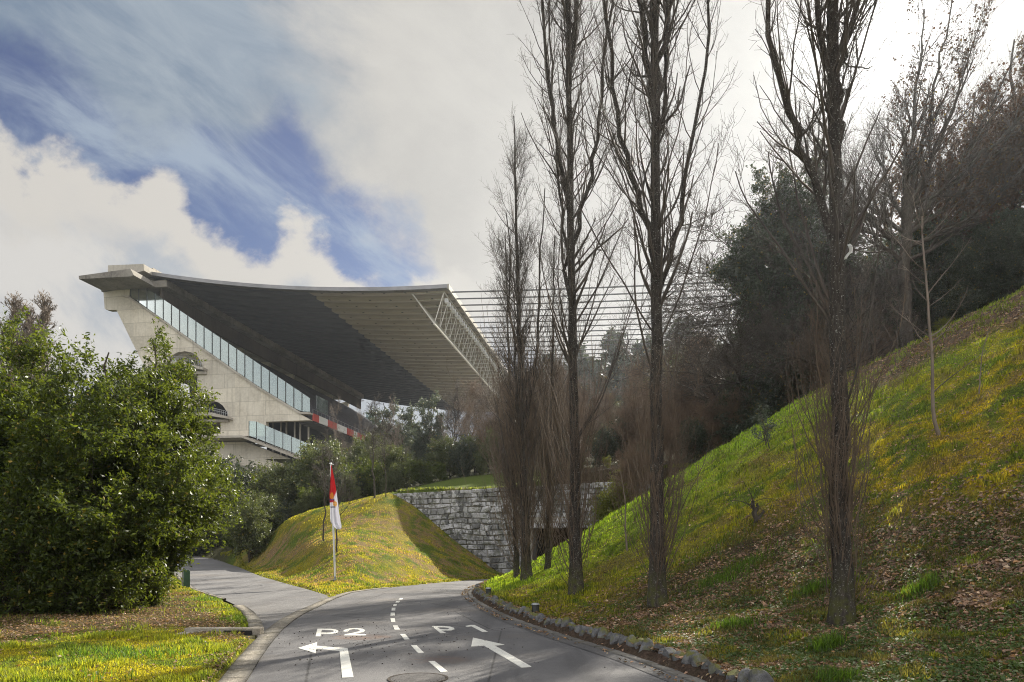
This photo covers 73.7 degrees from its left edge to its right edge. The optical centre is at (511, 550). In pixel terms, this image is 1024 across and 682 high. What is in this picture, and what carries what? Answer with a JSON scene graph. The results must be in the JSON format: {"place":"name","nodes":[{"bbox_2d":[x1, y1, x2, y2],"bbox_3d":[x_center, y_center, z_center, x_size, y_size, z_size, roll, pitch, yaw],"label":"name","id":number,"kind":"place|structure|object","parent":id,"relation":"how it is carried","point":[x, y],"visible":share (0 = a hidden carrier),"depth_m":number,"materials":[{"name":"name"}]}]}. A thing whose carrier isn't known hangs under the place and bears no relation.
{"place":"outdoors","nodes":[
{"label":"outdoors","id":0,"kind":"place"},
{"bbox_2d":[0,583,362,681],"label":"grass","id":1,"kind":"structure","parent":0,"point":[58,663],"depth_m":10.86,"materials":[{"name":"green plant"}]},
{"bbox_2d":[175,555,328,635],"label":"side road","id":2,"kind":"structure","parent":0,"point":[269,602],"depth_m":28.95,"materials":[{"name":"grey asphalt"}]},
{"bbox_2d":[246,579,668,681],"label":"road","id":3,"kind":"structure","parent":0,"point":[419,610],"depth_m":11.91,"materials":[{"name":"grey asphalt"}]},
{"bbox_2d":[299,642,352,677],"bbox_3d":[-2.780,1.693,10.868,0.749,0.014,3.747,0,0,-28],"label":"road arrow","id":4,"kind":"object","parent":3,"relation":"on","point":[346,669],"visible":1,"depth_m":11.05,"materials":[{"name":"paint"}]},
{"bbox_2d":[387,673,447,681],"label":"manhole cover","id":5,"kind":"object","parent":3,"relation":"on","point":[420,677],"visible":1,"depth_m":9.02,"materials":[{"name":"metal"}]},
{"bbox_2d":[471,638,530,667],"bbox_3d":[-0.320,1.693,11.530,0.611,0.014,3.464,0,0,-10],"label":"road arrow","id":6,"kind":"object","parent":3,"relation":"on","point":[490,645],"visible":1,"depth_m":11.50,"materials":[{"name":"paint"}]},
{"bbox_2d":[461,585,689,681],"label":"gutter","id":7,"kind":"object","parent":3,"relation":"on","point":[647,668],"visible":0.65,"depth_m":11.62,"materials":[{"name":"concrete"}]},
{"bbox_2d":[0,286,1023,681],"bbox_3d":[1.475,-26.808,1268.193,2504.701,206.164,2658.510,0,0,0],"label":"ground","id":8,"kind":"structure","parent":0,"point":[462,482],"depth_m":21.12,"materials":[{"name":"green plant"}]},
{"bbox_2d":[0,290,32,387],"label":"bare poplar","id":9,"kind":"object","parent":8,"relation":"on","point":[15,304],"visible":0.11,"depth_m":69.96,"materials":[{"name":"brown plant"}]},
{"bbox_2d":[19,290,63,385],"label":"bare poplar","id":10,"kind":"object","parent":8,"relation":"on","point":[46,309],"visible":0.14,"depth_m":69.93,"materials":[{"name":"brown plant"}]},
{"bbox_2d":[0,469,87,617],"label":"evergreen tree","id":11,"kind":"object","parent":8,"relation":"on","point":[7,550],"visible":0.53,"depth_m":16.04,"materials":[{"name":"green plant"}]},
{"bbox_2d":[0,305,146,604],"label":"evergreen tree","id":12,"kind":"object","parent":8,"relation":"on","point":[29,351],"visible":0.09,"depth_m":18.28,"materials":[{"name":"green plant"}]},
{"bbox_2d":[0,476,156,615],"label":"bush","id":13,"kind":"object","parent":8,"relation":"on","point":[116,579],"visible":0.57,"depth_m":16.43,"materials":[{"name":"green plant"}]},
{"bbox_2d":[0,351,243,614],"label":"evergreen tree","id":14,"kind":"object","parent":8,"relation":"on","point":[83,445],"visible":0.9,"depth_m":16.80,"materials":[{"name":"green plant"}]},
{"bbox_2d":[0,594,249,681],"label":"fallen leaves","id":15,"kind":"object","parent":8,"relation":"on","point":[4,621],"visible":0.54,"depth_m":14.71,"materials":[{"name":"brown plant"}]},
{"bbox_2d":[78,316,223,605],"bbox_3d":[-10.258,-2.392,19.518,3.504,8.568,3.733,0,0,18],"label":"evergreen tree","id":16,"kind":"object","parent":8,"relation":"on","point":[139,380],"visible":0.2,"depth_m":19.34,"materials":[{"name":"green plant"}]},
{"bbox_2d":[115,480,192,606],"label":"evergreen tree","id":17,"kind":"object","parent":8,"relation":"on","point":[159,594],"visible":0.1,"depth_m":19.37,"materials":[{"name":"green plant"}]},
{"bbox_2d":[133,440,258,556],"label":"evergreen tree","id":18,"kind":"object","parent":8,"relation":"on","point":[212,511],"visible":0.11,"depth_m":20.26,"materials":[{"name":"green plant"}]},
{"bbox_2d":[178,627,263,638],"bbox_3d":[-5.795,1.680,13.535,1.510,0.240,0.670,0,0,0],"label":"drain inlet","id":19,"kind":"object","parent":8,"relation":"on","point":[252,632],"visible":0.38,"depth_m":13.65,"materials":[{"name":"concrete"}]},
{"bbox_2d":[197,453,248,554],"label":"evergreen shrub","id":20,"kind":"object","parent":8,"relation":"on","point":[219,543],"visible":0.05,"depth_m":83.70,"materials":[{"name":"green plant"}]},
{"bbox_2d":[196,637,255,681],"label":"edge grass","id":21,"kind":"structure","parent":8,"relation":"on","point":[226,665],"depth_m":10.09,"materials":[{"name":"green plant"}]},
{"bbox_2d":[215,460,272,518],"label":"evergreen shrub","id":22,"kind":"object","parent":8,"relation":"on","point":[238,468],"visible":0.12,"depth_m":76.10,"materials":[{"name":"green plant"}]},
{"bbox_2d":[233,605,262,626],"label":"kerb","id":23,"kind":"structure","parent":8,"relation":"on","point":[253,619],"depth_m":16.43,"materials":[{"name":"concrete"}]},
{"bbox_2d":[222,494,276,562],"bbox_3d":[-19.964,-1.690,52.681,4.304,5.861,4.836,0,0,-3],"label":"evergreen shrub","id":24,"kind":"object","parent":8,"relation":"on","point":[252,534],"visible":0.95,"depth_m":51.78,"materials":[{"name":"green plant"}]},
{"bbox_2d":[236,487,287,534],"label":"evergreen shrub","id":25,"kind":"object","parent":8,"relation":"on","point":[268,505],"visible":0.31,"depth_m":56.66,"materials":[{"name":"green plant"}]},
{"bbox_2d":[240,457,304,513],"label":"evergreen shrub","id":26,"kind":"object","parent":8,"relation":"on","point":[277,470],"visible":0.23,"depth_m":66.61,"materials":[{"name":"green plant"}]},
{"bbox_2d":[249,469,299,533],"bbox_3d":[-23.163,-4.297,66.375,6.065,7.020,6.814,0,0,-25],"label":"evergreen shrub","id":27,"kind":"object","parent":8,"relation":"on","point":[282,494],"visible":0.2,"depth_m":64.84,"materials":[{"name":"green plant"}]},
{"bbox_2d":[220,548,331,593],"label":"edge grass","id":28,"kind":"structure","parent":8,"relation":"on","point":[268,576],"depth_m":38.37,"materials":[{"name":"green plant"}]},
{"bbox_2d":[278,435,322,507],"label":"evergreen shrub","id":29,"kind":"object","parent":8,"relation":"on","point":[291,471],"visible":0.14,"depth_m":69.00,"materials":[{"name":"green plant"}]},
{"bbox_2d":[289,487,318,515],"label":"evergreen shrub","id":30,"kind":"object","parent":8,"relation":"on","point":[309,503],"visible":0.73,"depth_m":57.81,"materials":[{"name":"green plant"}]},
{"bbox_2d":[218,587,391,681],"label":"kerb","id":31,"kind":"structure","parent":8,"relation":"on","point":[242,667],"depth_m":11.92,"materials":[{"name":"concrete"}]},
{"bbox_2d":[306,436,338,541],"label":"young bare tree","id":32,"kind":"object","parent":8,"relation":"on","point":[325,478],"visible":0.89,"depth_m":40.40,"materials":[{"name":"brown plant"}]},
{"bbox_2d":[288,440,359,507],"bbox_3d":[-17.120,-6.954,65.632,8.204,7.683,7.302,0,0,-15],"label":"evergreen shrub","id":33,"kind":"object","parent":8,"relation":"on","point":[308,475],"visible":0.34,"depth_m":64.23,"materials":[{"name":"green plant"}]},
{"bbox_2d":[296,434,358,505],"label":"tree","id":34,"kind":"object","parent":8,"relation":"on","point":[338,445],"visible":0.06,"depth_m":67.33,"materials":[{"name":"green plant"}]},
{"bbox_2d":[329,463,336,580],"bbox_3d":[-8.296,-1.321,31.660,0.270,5.491,0.260,-2,0,0],"label":"flagpole","id":35,"kind":"object","parent":8,"relation":"on","point":[334,557],"visible":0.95,"depth_m":31.63,"materials":[{"name":"white metal"}]},
{"bbox_2d":[329,465,341,528],"bbox_3d":[-8.198,-2.454,31.610,0.528,2.975,0.145,-2,0,0],"label":"flag","id":36,"kind":"object","parent":35,"relation":"hanging from","point":[335,516],"visible":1,"depth_m":31.60,"materials":[{"name":"fabric"}]},
{"bbox_2d":[318,445,361,551],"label":"young bare tree","id":37,"kind":"object","parent":8,"relation":"on","point":[334,467],"visible":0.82,"depth_m":37.00,"materials":[{"name":"brown plant"}]},
{"bbox_2d":[165,491,525,594],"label":"grass","id":38,"kind":"structure","parent":8,"relation":"on","point":[270,570],"depth_m":39.39,"materials":[{"name":"green plant"}]},
{"bbox_2d":[337,471,362,502],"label":"evergreen shrub","id":39,"kind":"object","parent":8,"relation":"on","point":[352,489],"visible":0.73,"depth_m":58.63,"materials":[{"name":"green plant"}]},
{"bbox_2d":[334,457,384,498],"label":"evergreen shrub","id":40,"kind":"object","parent":8,"relation":"on","point":[367,479],"visible":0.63,"depth_m":61.47,"materials":[{"name":"green plant"}]},
{"bbox_2d":[342,431,387,493],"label":"evergreen shrub","id":41,"kind":"object","parent":8,"relation":"on","point":[358,446],"visible":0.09,"depth_m":71.67,"materials":[{"name":"green plant"}]},
{"bbox_2d":[358,392,390,497],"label":"young bare tree","id":42,"kind":"object","parent":8,"relation":"on","point":[373,432],"visible":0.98,"depth_m":49.12,"materials":[{"name":"brown plant"}]},
{"bbox_2d":[363,397,409,450],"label":"evergreen tree","id":43,"kind":"object","parent":8,"relation":"on","point":[386,412],"visible":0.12,"depth_m":81.48,"materials":[{"name":"green plant"}]},
{"bbox_2d":[379,461,403,492],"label":"evergreen shrub","id":44,"kind":"object","parent":8,"relation":"on","point":[394,479],"visible":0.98,"depth_m":59.87,"materials":[{"name":"green plant"}]},
{"bbox_2d":[374,440,411,491],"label":"evergreen shrub","id":45,"kind":"object","parent":8,"relation":"on","point":[392,456],"visible":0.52,"depth_m":64.67,"materials":[{"name":"green plant"}]},
{"bbox_2d":[396,421,416,459],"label":"evergreen tree","id":46,"kind":"object","parent":8,"relation":"on","point":[408,441],"visible":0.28,"depth_m":77.71,"materials":[{"name":"green plant"}]},
{"bbox_2d":[321,576,493,599],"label":"edge grass","id":47,"kind":"structure","parent":8,"relation":"on","point":[397,585],"depth_m":32.86,"materials":[{"name":"green plant"}]},
{"bbox_2d":[392,399,426,461],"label":"evergreen tree","id":48,"kind":"object","parent":8,"relation":"on","point":[409,415],"visible":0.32,"depth_m":84.90,"materials":[{"name":"green plant"}]},
{"bbox_2d":[79,264,742,481],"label":"stadium stand","id":49,"kind":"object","parent":8,"relation":"on","point":[282,368],"visible":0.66,"depth_m":155.00,"materials":[{"name":"concrete"}]},
{"bbox_2d":[403,457,435,485],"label":"evergreen shrub","id":50,"kind":"object","parent":8,"relation":"on","point":[420,474],"visible":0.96,"depth_m":61.45,"materials":[{"name":"green plant"}]},
{"bbox_2d":[411,386,449,464],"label":"evergreen tree","id":51,"kind":"object","parent":8,"relation":"on","point":[427,423],"visible":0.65,"depth_m":83.36,"materials":[{"name":"green plant"}]},
{"bbox_2d":[417,433,473,478],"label":"evergreen shrub","id":52,"kind":"object","parent":8,"relation":"on","point":[437,451],"visible":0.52,"depth_m":63.30,"materials":[{"name":"green plant"}]},
{"bbox_2d":[438,377,474,444],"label":"bare tree","id":53,"kind":"object","parent":8,"relation":"on","point":[456,413],"visible":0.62,"depth_m":79.89,"materials":[{"name":"brown plant"}]},
{"bbox_2d":[446,437,478,477],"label":"evergreen shrub","id":54,"kind":"object","parent":8,"relation":"on","point":[457,457],"visible":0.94,"depth_m":61.55,"materials":[{"name":"green plant"}]},
{"bbox_2d":[447,377,495,471],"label":"bare tree","id":55,"kind":"object","parent":8,"relation":"on","point":[477,392],"visible":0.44,"depth_m":71.58,"materials":[{"name":"brown plant"}]},
{"bbox_2d":[451,377,503,472],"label":"bare tree","id":56,"kind":"object","parent":8,"relation":"on","point":[472,390],"visible":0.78,"depth_m":73.53,"materials":[{"name":"brown plant"}]},
{"bbox_2d":[472,425,500,474],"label":"evergreen shrub","id":57,"kind":"object","parent":8,"relation":"on","point":[482,461],"visible":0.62,"depth_m":59.70,"materials":[{"name":"green plant"}]},
{"bbox_2d":[445,106,568,580],"bbox_3d":[0.183,-7.817,26.486,4.925,18.056,3.970,0,0,36],"label":"poplar tree","id":58,"kind":"object","parent":8,"relation":"on","point":[520,433],"visible":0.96,"depth_m":26.00,"materials":[{"name":"brown plant"}]},
{"bbox_2d":[461,224,565,577],"bbox_3d":[0.415,-6.180,28.411,4.345,14.830,4.030,0,0,-21],"label":"poplar tree","id":59,"kind":"object","parent":8,"relation":"on","point":[515,565],"visible":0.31,"depth_m":28.36,"materials":[{"name":"brown plant"}]},
{"bbox_2d":[393,481,649,573],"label":"granite retaining wall","id":60,"kind":"structure","parent":8,"relation":"on","point":[452,515],"depth_m":47.43,"materials":[{"name":"granite stone"}]},
{"bbox_2d":[515,219,600,569],"bbox_3d":[1.717,-6.322,27.166,3.676,14.319,4.230,0,0,-18],"label":"poplar tree","id":61,"kind":"object","parent":8,"relation":"on","point":[547,552],"visible":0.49,"depth_m":27.26,"materials":[{"name":"brown plant"}]},
{"bbox_2d":[515,0,643,594],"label":"poplar tree","id":62,"kind":"object","parent":8,"relation":"on","point":[574,478],"visible":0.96,"depth_m":19.83,"materials":[{"name":"brown plant"}]},
{"bbox_2d":[563,341,608,457],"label":"eucalyptus tree","id":63,"kind":"object","parent":8,"relation":"on","point":[585,362],"visible":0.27,"depth_m":185.34,"materials":[{"name":"green plant"}]},
{"bbox_2d":[468,587,706,681],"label":"kerb","id":64,"kind":"structure","parent":8,"relation":"on","point":[672,671],"depth_m":11.66,"materials":[{"name":"grey concrete"}]},
{"bbox_2d":[586,426,619,467],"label":"evergreen shrub","id":65,"kind":"object","parent":8,"relation":"on","point":[612,444],"visible":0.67,"depth_m":55.49,"materials":[{"name":"green plant"}]},
{"bbox_2d":[461,580,747,681],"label":"edging stones","id":66,"kind":"object","parent":8,"relation":"on","point":[520,625],"visible":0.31,"depth_m":14.09,"materials":[{"name":"grey stone"}]},
{"bbox_2d":[597,387,622,451],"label":"bare tree","id":67,"kind":"object","parent":8,"relation":"on","point":[607,407],"visible":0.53,"depth_m":64.18,"materials":[{"name":"brown plant"}]},
{"bbox_2d":[584,475,640,526],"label":"evergreen shrub","id":68,"kind":"object","parent":8,"relation":"on","point":[607,507],"visible":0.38,"depth_m":42.31,"materials":[{"name":"green plant"}]},
{"bbox_2d":[597,436,649,502],"bbox_3d":[6.956,-4.233,40.760,4.082,5.381,4.838,0,0,14],"label":"bare shrub","id":69,"kind":"object","parent":8,"relation":"on","point":[631,464],"visible":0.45,"depth_m":41.11,"materials":[{"name":"brown plant"}]},
{"bbox_2d":[600,326,651,409],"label":"eucalyptus tree","id":70,"kind":"object","parent":8,"relation":"on","point":[612,348],"visible":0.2,"depth_m":173.03,"materials":[{"name":"green plant"}]},
{"bbox_2d":[601,394,650,454],"bbox_3d":[11.679,-10.183,59.024,6.664,6.903,7.898,0,0,30],"label":"bare shrub","id":71,"kind":"object","parent":8,"relation":"on","point":[630,427],"visible":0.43,"depth_m":57.71,"materials":[{"name":"brown plant"}]},
{"bbox_2d":[611,360,649,414],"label":"bare tree","id":72,"kind":"object","parent":8,"relation":"on","point":[627,388],"visible":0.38,"depth_m":69.28,"materials":[{"name":"brown plant"}]},
{"bbox_2d":[544,0,745,606],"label":"poplar tree","id":73,"kind":"object","parent":8,"relation":"on","point":[655,86],"visible":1,"depth_m":15.09,"materials":[{"name":"brown plant"}]},
{"bbox_2d":[669,416,716,463],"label":"evergreen shrub","id":74,"kind":"object","parent":8,"relation":"on","point":[699,439],"visible":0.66,"depth_m":44.44,"materials":[{"name":"green plant"}]},
{"bbox_2d":[683,392,743,456],"bbox_3d":[13.014,-7.966,45.330,4.319,4.818,5.119,0,0,-19],"label":"bare shrub","id":75,"kind":"object","parent":8,"relation":"on","point":[710,424],"visible":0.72,"depth_m":44.08,"materials":[{"name":"brown plant"}]},
{"bbox_2d":[702,364,797,443],"bbox_3d":[15.643,-8.876,44.432,6.459,6.608,7.030,0,0,15],"label":"evergreen shrub","id":76,"kind":"object","parent":8,"relation":"on","point":[730,430],"visible":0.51,"depth_m":42.85,"materials":[{"name":"green plant"}]},
{"bbox_2d":[479,289,1023,681],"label":"fallen leaves","id":77,"kind":"object","parent":8,"relation":"on","point":[977,601],"visible":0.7,"depth_m":12.74,"materials":[{"name":"brown plant"}]},
{"bbox_2d":[597,154,905,451],"bbox_3d":[16.569,-15.196,45.001,19.596,19.703,23.461,0,0,-13],"label":"spreading bare tree","id":78,"kind":"object","parent":8,"relation":"on","point":[724,304],"visible":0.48,"depth_m":45.34,"materials":[{"name":"brown plant"}]},
{"bbox_2d":[748,668,773,681],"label":"edging stone","id":79,"kind":"object","parent":8,"relation":"on","point":[758,675],"visible":1,"depth_m":7.80,"materials":[{"name":"stone"}]},
{"bbox_2d":[749,403,782,443],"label":"bush","id":80,"kind":"object","parent":8,"relation":"on","point":[768,428],"visible":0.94,"depth_m":26.30,"materials":[{"name":"green plant"}]},
{"bbox_2d":[726,329,825,412],"bbox_3d":[18.293,-10.218,43.736,7.549,7.723,8.217,0,0,-45],"label":"evergreen shrub","id":81,"kind":"object","parent":8,"relation":"on","point":[756,383],"visible":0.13,"depth_m":42.45,"materials":[{"name":"green plant"}]},
{"bbox_2d":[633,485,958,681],"bbox_3d":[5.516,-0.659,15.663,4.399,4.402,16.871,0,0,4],"label":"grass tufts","id":82,"kind":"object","parent":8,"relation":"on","point":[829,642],"visible":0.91,"depth_m":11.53,"materials":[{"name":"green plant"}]},
{"bbox_2d":[703,139,894,362],"bbox_3d":[17.821,-16.321,44.441,10.701,18.628,8.906,0,0,0],"label":"cork oak","id":83,"kind":"object","parent":8,"relation":"on","point":[742,275],"visible":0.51,"depth_m":42.74,"materials":[{"name":"green plant"}]},
{"bbox_2d":[580,475,1023,681],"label":"ground ivy","id":84,"kind":"object","parent":8,"relation":"on","point":[981,663],"visible":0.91,"depth_m":10.17,"materials":[{"name":"green plant"}]},
{"bbox_2d":[710,0,930,626],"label":"poplar tree","id":85,"kind":"object","parent":8,"relation":"on","point":[834,56],"visible":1,"depth_m":10.94,"materials":[{"name":"brown plant"}]},
{"bbox_2d":[702,190,963,400],"bbox_3d":[18.917,-14.398,39.907,13.744,13.818,16.454,0,0,38],"label":"spreading bare tree","id":86,"kind":"object","parent":8,"relation":"on","point":[851,285],"visible":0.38,"depth_m":38.45,"materials":[{"name":"brown plant"}]},
{"bbox_2d":[845,261,896,363],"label":"bare tree","id":87,"kind":"object","parent":8,"relation":"on","point":[873,314],"visible":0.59,"depth_m":37.83,"materials":[{"name":"brown plant"}]},
{"bbox_2d":[760,0,1023,348],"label":"bare oak","id":88,"kind":"object","parent":8,"relation":"on","point":[906,210],"visible":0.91,"depth_m":36.79,"materials":[{"name":"brown plant"}]},
{"bbox_2d":[859,275,938,358],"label":"dark evergreen tree","id":89,"kind":"object","parent":8,"relation":"on","point":[915,306],"visible":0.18,"depth_m":39.03,"materials":[{"name":"green plant"}]},
{"bbox_2d":[871,269,927,349],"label":"tree","id":90,"kind":"object","parent":8,"relation":"on","point":[894,299],"visible":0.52,"depth_m":37.32,"materials":[{"name":"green plant"}]},
{"bbox_2d":[866,206,947,270],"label":"dark evergreen tree","id":91,"kind":"object","parent":8,"relation":"on","point":[929,225],"visible":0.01,"depth_m":43.40,"materials":[{"name":"green plant"}]},
{"bbox_2d":[870,246,945,297],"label":"dark evergreen tree","id":92,"kind":"object","parent":8,"relation":"on","point":[912,254],"visible":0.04,"depth_m":41.90,"materials":[{"name":"green plant"}]},
{"bbox_2d":[867,133,981,247],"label":"brown leaved tree","id":93,"kind":"object","parent":8,"relation":"on","point":[897,185],"visible":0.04,"depth_m":50.69,"materials":[{"name":"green plant"}]},
{"bbox_2d":[870,215,979,309],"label":"dark evergreen tree","id":94,"kind":"object","parent":8,"relation":"on","point":[946,244],"visible":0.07,"depth_m":40.65,"materials":[{"name":"green plant"}]},
{"bbox_2d":[885,186,986,435],"bbox_3d":[10.724,-6.105,17.431,2.551,6.359,2.162,0,0,-41],"label":"sapling","id":95,"kind":"object","parent":8,"relation":"on","point":[934,420],"visible":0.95,"depth_m":17.57,"materials":[{"name":"brown plant"}]},
{"bbox_2d":[897,261,976,337],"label":"dark evergreen tree","id":96,"kind":"object","parent":8,"relation":"on","point":[930,278],"visible":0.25,"depth_m":37.92,"materials":[{"name":"green plant"}]},
{"bbox_2d":[920,240,1000,330],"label":"dark evergreen tree","id":97,"kind":"object","parent":8,"relation":"on","point":[969,268],"visible":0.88,"depth_m":36.69,"materials":[{"name":"green plant"}]},
{"bbox_2d":[931,93,1010,223],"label":"brown leaved tree","id":98,"kind":"object","parent":8,"relation":"on","point":[959,205],"visible":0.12,"depth_m":46.68,"materials":[{"name":"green plant"}]},
{"bbox_2d":[942,226,1002,307],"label":"dark evergreen tree","id":99,"kind":"object","parent":8,"relation":"on","point":[980,237],"visible":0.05,"depth_m":37.57,"materials":[{"name":"green plant"}]},
{"bbox_2d":[951,206,1023,301],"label":"dark evergreen tree","id":100,"kind":"object","parent":8,"relation":"on","point":[981,225],"visible":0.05,"depth_m":38.80,"materials":[{"name":"green plant"}]},
{"bbox_2d":[961,39,1023,225],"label":"brown leaved tree","id":101,"kind":"object","parent":8,"relation":"on","point":[1011,203],"visible":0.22,"depth_m":43.96,"materials":[{"name":"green plant"}]},
{"bbox_2d":[973,219,1023,301],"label":"dark evergreen tree","id":102,"kind":"object","parent":8,"relation":"on","point":[1007,244],"visible":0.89,"depth_m":36.16,"materials":[{"name":"green plant"}]},
{"bbox_2d":[991,35,1023,192],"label":"brown leaved tree","id":103,"kind":"object","parent":8,"relation":"on","point":[1014,101],"visible":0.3,"depth_m":40.34,"materials":[{"name":"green plant"}]},
{"bbox_2d":[0,0,1023,452],"label":"sky","id":104,"kind":"structure","parent":0,"point":[313,143],"materials":[{"name":"white"}]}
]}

